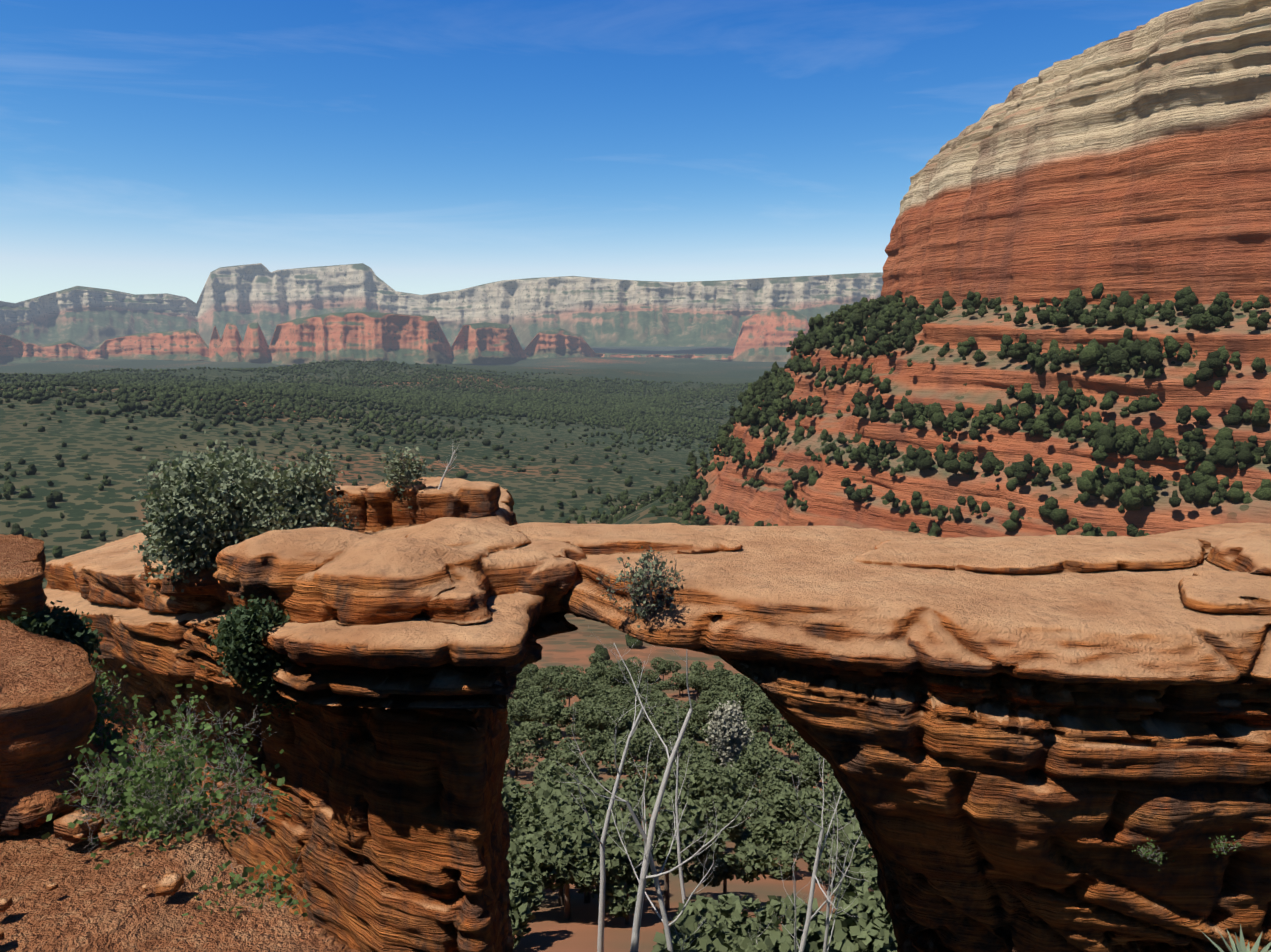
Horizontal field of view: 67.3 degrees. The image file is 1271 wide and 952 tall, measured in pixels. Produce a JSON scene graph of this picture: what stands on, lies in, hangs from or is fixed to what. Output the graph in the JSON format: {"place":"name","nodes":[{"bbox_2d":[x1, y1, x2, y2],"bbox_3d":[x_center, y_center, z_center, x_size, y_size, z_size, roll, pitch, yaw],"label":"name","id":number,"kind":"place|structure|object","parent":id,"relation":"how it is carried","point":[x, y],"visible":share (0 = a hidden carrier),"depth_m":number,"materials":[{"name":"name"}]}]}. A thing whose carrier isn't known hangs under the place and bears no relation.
{"place":"outdoors","nodes":[
{"label":"outdoors","id":0,"kind":"place"},
{"bbox_2d":[0,347,873,951],"bbox_3d":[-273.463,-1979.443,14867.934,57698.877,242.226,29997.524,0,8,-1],"label":"valley floor","id":1,"kind":"structure","parent":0,"point":[106,447],"depth_m":680.92,"materials":[{"name":"green plant"}]},
{"bbox_2d":[0,461,642,725],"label":"shrubs","id":2,"kind":"object","parent":1,"relation":"on","point":[8,488],"visible":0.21,"depth_m":473.92,"materials":[{"name":"green plant"}]},
{"bbox_2d":[0,359,753,487],"bbox_3d":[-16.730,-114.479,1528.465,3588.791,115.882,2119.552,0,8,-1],"label":"forest","id":3,"kind":"object","parent":1,"relation":"on","point":[602,407],"visible":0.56,"depth_m":1300.34,"materials":[{"name":"green plant"}]},
{"bbox_2d":[0,309,808,364],"bbox_3d":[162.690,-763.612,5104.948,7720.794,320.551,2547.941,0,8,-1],"label":"red rock formations","id":4,"kind":"object","parent":1,"relation":"on","point":[767,336],"visible":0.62,"depth_m":5055.64,"materials":[{"name":"stone"}]},
{"bbox_2d":[0,263,882,346],"bbox_3d":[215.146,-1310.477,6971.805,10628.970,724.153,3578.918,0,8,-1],"label":"distant cliffs","id":5,"kind":"structure","parent":1,"relation":"on","point":[597,312],"depth_m":7445.85,"materials":[{"name":"grey stone"}]},
{"bbox_2d":[568,648,668,951],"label":"bare tree","id":6,"kind":"object","parent":1,"relation":"on","point":[600,939],"visible":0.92,"depth_m":31.72,"materials":[{"name":"grey wood"}]},
{"bbox_2d":[542,691,718,951],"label":"bare tree","id":7,"kind":"object","parent":1,"relation":"on","point":[664,920],"visible":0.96,"depth_m":24.21,"materials":[{"name":"grey wood"}]},
{"bbox_2d":[594,635,760,951],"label":"bare tree","id":8,"kind":"object","parent":1,"relation":"on","point":[640,900],"visible":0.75,"depth_m":23.97,"materials":[{"name":"grey wood"}]},
{"bbox_2d":[650,700,712,903],"bbox_3d":[1.500,13.268,37.404,2.066,9.712,3.862,-2,8,-16],"label":"bare tree","id":9,"kind":"object","parent":1,"relation":"on","point":[679,852],"visible":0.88,"depth_m":36.70,"materials":[{"name":"grey wood"}]},
{"bbox_2d":[501,653,896,951],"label":"trees","id":10,"kind":"object","parent":1,"relation":"on","point":[551,832],"depth_m":52.39,"materials":[{"name":"green plant"}]},
{"bbox_2d":[748,779,863,951],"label":"canyon snag","id":11,"kind":"object","parent":1,"relation":"on","point":[828,919],"visible":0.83,"depth_m":22.98,"materials":[{"name":"grey wood"}]},
{"bbox_2d":[760,749,869,951],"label":"bare tree","id":12,"kind":"object","parent":1,"relation":"on","point":[809,918],"visible":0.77,"depth_m":22.62,"materials":[{"name":"grey wood"}]},
{"bbox_2d":[570,0,1270,537],"bbox_3d":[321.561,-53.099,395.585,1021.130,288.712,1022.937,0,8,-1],"label":"rock butte","id":13,"kind":"object","parent":1,"relation":"on","point":[1136,162],"visible":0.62,"depth_m":293.81,"materials":[{"name":"stone"}]},
{"bbox_2d":[0,534,359,951],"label":"ledge","id":14,"kind":"object","parent":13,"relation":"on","point":[48,712],"visible":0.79,"depth_m":3.14,"materials":[{"name":"stone"}]},
{"bbox_2d":[0,598,104,667],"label":"rock shrub","id":15,"kind":"object","parent":14,"relation":"on","point":[68,627],"visible":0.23,"depth_m":6.72,"materials":[{"name":"green plant"}]},
{"bbox_2d":[0,809,183,939],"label":"ledge stones","id":16,"kind":"object","parent":14,"relation":"on","point":[169,884],"visible":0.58,"depth_m":3.16,"materials":[{"name":"stone"}]},
{"bbox_2d":[88,652,174,758],"bbox_3d":[-2.327,1.029,3.968,0.675,0.577,0.648,0,8,-1],"label":"ledge shrub","id":17,"kind":"object","parent":14,"relation":"on","point":[100,697],"depth_m":4.07,"materials":[{"name":"green plant"}]},
{"bbox_2d":[40,665,293,869],"bbox_3d":[-1.642,1.132,3.392,0.857,0.746,0.867,0,8,-1],"label":"ledge shrub","id":18,"kind":"object","parent":14,"relation":"on","point":[146,809],"depth_m":3.33,"materials":[{"name":"green plant"}]},
{"bbox_2d":[182,848,311,923],"bbox_3d":[-1.236,1.340,2.879,0.476,0.383,0.411,0,8,-1],"label":"ledge shrub","id":19,"kind":"object","parent":14,"relation":"on","point":[261,884],"depth_m":2.93,"materials":[{"name":"plant"}]},
{"bbox_2d":[1198,924,1270,951],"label":"agave plant","id":20,"kind":"object","parent":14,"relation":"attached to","point":[1240,947],"visible":1,"depth_m":2.69,"materials":[{"name":"green plant"}]},
{"bbox_2d":[43,476,1270,951],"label":"natural rock arch","id":21,"kind":"structure","parent":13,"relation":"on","point":[1021,742],"depth_m":9.76,"materials":[{"name":"stone"}]},
{"bbox_2d":[129,505,177,599],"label":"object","id":22,"kind":"object","parent":21,"relation":"on","point":[148,537],"depth_m":12.24,"materials":[{"name":"green plant"}]},
{"bbox_2d":[130,431,359,593],"bbox_3d":[-4.783,0.764,12.006,2.693,2.412,2.757,0,8,-1],"label":"bush","id":23,"kind":"object","parent":21,"relation":"on","point":[288,504],"depth_m":11.30,"materials":[{"name":"green plant"}]},
{"bbox_2d":[204,594,301,718],"bbox_3d":[-3.922,1.861,10.154,1.166,1.399,1.142,0,8,-1],"label":"shrub","id":24,"kind":"object","parent":21,"relation":"on","point":[249,658],"visible":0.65,"depth_m":9.88,"materials":[{"name":"green plant"}]},
{"bbox_2d":[377,438,433,510],"bbox_3d":[-3.168,-0.039,13.169,0.717,0.960,0.844,0,8,-1],"label":"shrub","id":25,"kind":"object","parent":21,"relation":"on","point":[410,466],"depth_m":13.10,"materials":[{"name":"green plant"}]},
{"bbox_2d":[437,443,459,488],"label":"dead branch","id":26,"kind":"object","parent":21,"relation":"on","point":[444,474],"visible":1,"depth_m":13.13,"materials":[{"name":"grey wood"}]},
{"bbox_2d":[596,546,684,627],"bbox_3d":[0.085,1.176,9.766,0.976,0.960,0.822,0,8,-1],"label":"shrub","id":27,"kind":"object","parent":21,"relation":"on","point":[651,570],"depth_m":9.72,"materials":[{"name":"green plant"}]},
{"bbox_2d":[1132,838,1174,869],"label":"shrub","id":28,"kind":"object","parent":21,"relation":"on","point":[1150,852],"depth_m":8.58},
{"bbox_2d":[1210,829,1244,857],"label":"shrub","id":29,"kind":"object","parent":21,"relation":"on","point":[1221,844],"depth_m":8.64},
{"bbox_2d":[559,283,1270,537],"bbox_3d":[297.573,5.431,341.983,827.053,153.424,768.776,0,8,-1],"label":"hillside trees","id":30,"kind":"object","parent":13,"relation":"on","point":[769,388],"visible":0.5,"depth_m":284.06,"materials":[{"name":"green plant"}]},
{"bbox_2d":[0,0,1202,302],"label":"sky","id":31,"kind":"structure","parent":0,"point":[147,146],"materials":[{"name":"blue"}]},
{"bbox_2d":[702,700,754,766],"bbox_3d":[0.901,2.511,9.372,0.413,0.673,0.546,-5,9,-35],"label":"shrub","id":32,"kind":"object","parent":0,"point":[724,734],"depth_m":9.27,"materials":[{"name":"grey plant"}]}
]}

